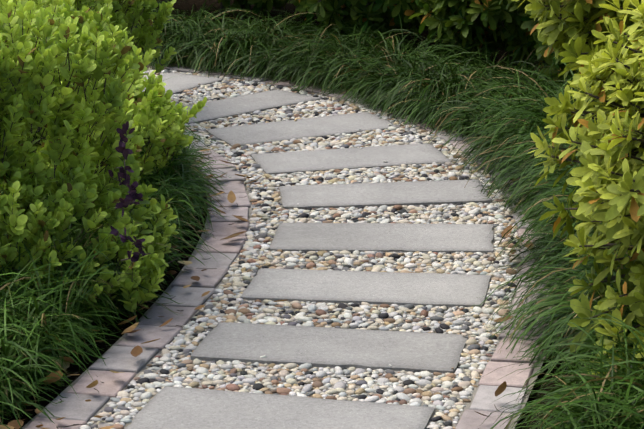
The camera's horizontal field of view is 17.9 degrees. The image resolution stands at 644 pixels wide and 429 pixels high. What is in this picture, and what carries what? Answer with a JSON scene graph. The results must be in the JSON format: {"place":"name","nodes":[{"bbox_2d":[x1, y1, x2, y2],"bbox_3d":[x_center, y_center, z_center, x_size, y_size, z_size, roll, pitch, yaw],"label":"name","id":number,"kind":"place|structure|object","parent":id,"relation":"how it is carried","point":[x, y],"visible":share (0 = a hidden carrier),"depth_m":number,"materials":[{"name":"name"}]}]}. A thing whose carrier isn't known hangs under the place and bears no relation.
{"place":"outdoors","nodes":[
{"label":"outdoors","id":0,"kind":"place"},
{"bbox_2d":[108,121,150,267],"bbox_3d":[-0.435,-0.042,4.655,0.093,0.312,0.206,-1,15,-1],"label":"barberry","id":1,"kind":"object","parent":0,"point":[125,202],"depth_m":4.62,"materials":[{"name":"purple plant"}]},
{"bbox_2d":[0,0,595,428],"bbox_3d":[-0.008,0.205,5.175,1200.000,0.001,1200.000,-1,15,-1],"label":"ground","id":2,"kind":"structure","parent":0,"point":[112,338],"depth_m":5.02,"materials":[{"name":"soil"}]},
{"bbox_2d":[0,72,236,428],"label":"mondo grass","id":3,"kind":"structure","parent":2,"relation":"on","point":[39,331],"depth_m":4.69,"materials":[{"name":"green plant"}]},
{"bbox_2d":[13,0,176,74],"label":"shrub","id":4,"kind":"object","parent":3,"relation":"on","point":[147,38],"depth_m":7.07,"materials":[{"name":"green plant"}]},
{"bbox_2d":[0,0,206,322],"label":"shrub","id":5,"kind":"object","parent":3,"relation":"on","point":[82,26],"depth_m":4.91,"materials":[{"name":"green plant"}]},
{"bbox_2d":[25,62,559,428],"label":"paver edging","id":6,"kind":"object","parent":2,"relation":"on","point":[72,408],"visible":0.35,"depth_m":4.83,"materials":[{"name":"stone"}]},
{"bbox_2d":[0,64,564,428],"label":"fallen leaves","id":7,"kind":"object","parent":6,"relation":"on","point":[137,350],"visible":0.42,"depth_m":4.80,"materials":[{"name":"brown plant"}]},
{"bbox_2d":[22,70,564,428],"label":"path bed","id":8,"kind":"object","parent":2,"relation":"on","point":[167,290],"visible":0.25,"depth_m":4.91,"materials":[{"name":"beige gravel"}]},
{"bbox_2d":[142,72,222,94],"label":"slab","id":9,"kind":"structure","parent":8,"relation":"on","point":[180,82],"depth_m":7.76,"materials":[{"name":"concrete"}]},
{"bbox_2d":[183,89,320,123],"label":"slab","id":10,"kind":"structure","parent":8,"relation":"on","point":[241,105],"depth_m":7.34,"materials":[{"name":"concrete"}]},
{"bbox_2d":[125,386,434,428],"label":"slab","id":11,"kind":"structure","parent":8,"relation":"on","point":[165,407],"depth_m":4.28,"materials":[{"name":"concrete"}]},
{"bbox_2d":[80,68,521,428],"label":"pebbles","id":12,"kind":"object","parent":8,"relation":"on","point":[148,377],"visible":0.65,"depth_m":5.29,"materials":[{"name":"beige gravel"}]},
{"bbox_2d":[206,112,399,145],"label":"slab","id":13,"kind":"structure","parent":8,"relation":"on","point":[271,132],"depth_m":6.93,"materials":[{"name":"concrete"}]},
{"bbox_2d":[190,322,467,372],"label":"slab","id":14,"kind":"structure","parent":8,"relation":"on","point":[341,347],"depth_m":4.68,"materials":[{"name":"concrete"}]},
{"bbox_2d":[251,143,451,174],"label":"slab","id":15,"kind":"structure","parent":8,"relation":"on","point":[325,160],"depth_m":6.50,"materials":[{"name":"concrete"}]},
{"bbox_2d":[241,268,490,307],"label":"slab","id":16,"kind":"structure","parent":8,"relation":"on","point":[388,288],"depth_m":5.13,"materials":[{"name":"concrete"}]},
{"bbox_2d":[270,223,493,252],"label":"slab","id":17,"kind":"structure","parent":8,"relation":"on","point":[397,237],"depth_m":5.58,"materials":[{"name":"concrete"}]},
{"bbox_2d":[279,180,490,208],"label":"slab","id":18,"kind":"structure","parent":8,"relation":"on","point":[388,194],"depth_m":6.04,"materials":[{"name":"concrete"}]},
{"bbox_2d":[128,0,591,152],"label":"mondo grass","id":19,"kind":"structure","parent":2,"relation":"on","point":[418,68],"depth_m":7.55,"materials":[{"name":"green plant"}]},
{"bbox_2d":[142,39,593,291],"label":"mondo grass","id":20,"kind":"structure","parent":2,"relation":"on","point":[489,160],"depth_m":6.42,"materials":[{"name":"green plant"}]},
{"bbox_2d":[218,0,593,87],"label":"hedge","id":21,"kind":"object","parent":2,"relation":"on","point":[514,32],"depth_m":7.58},
{"bbox_2d":[432,57,612,263],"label":"mondo grass","id":22,"kind":"structure","parent":2,"relation":"on","point":[532,122],"depth_m":6.20,"materials":[{"name":"green plant"}]},
{"bbox_2d":[476,185,643,428],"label":"mondo grass","id":23,"kind":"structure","parent":2,"relation":"on","point":[609,400],"depth_m":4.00,"materials":[{"name":"green plant"}]},
{"bbox_2d":[511,0,643,382],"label":"shrub","id":24,"kind":"object","parent":2,"relation":"on","point":[591,174],"depth_m":4.30,"materials":[{"name":"green plant"}]}
]}

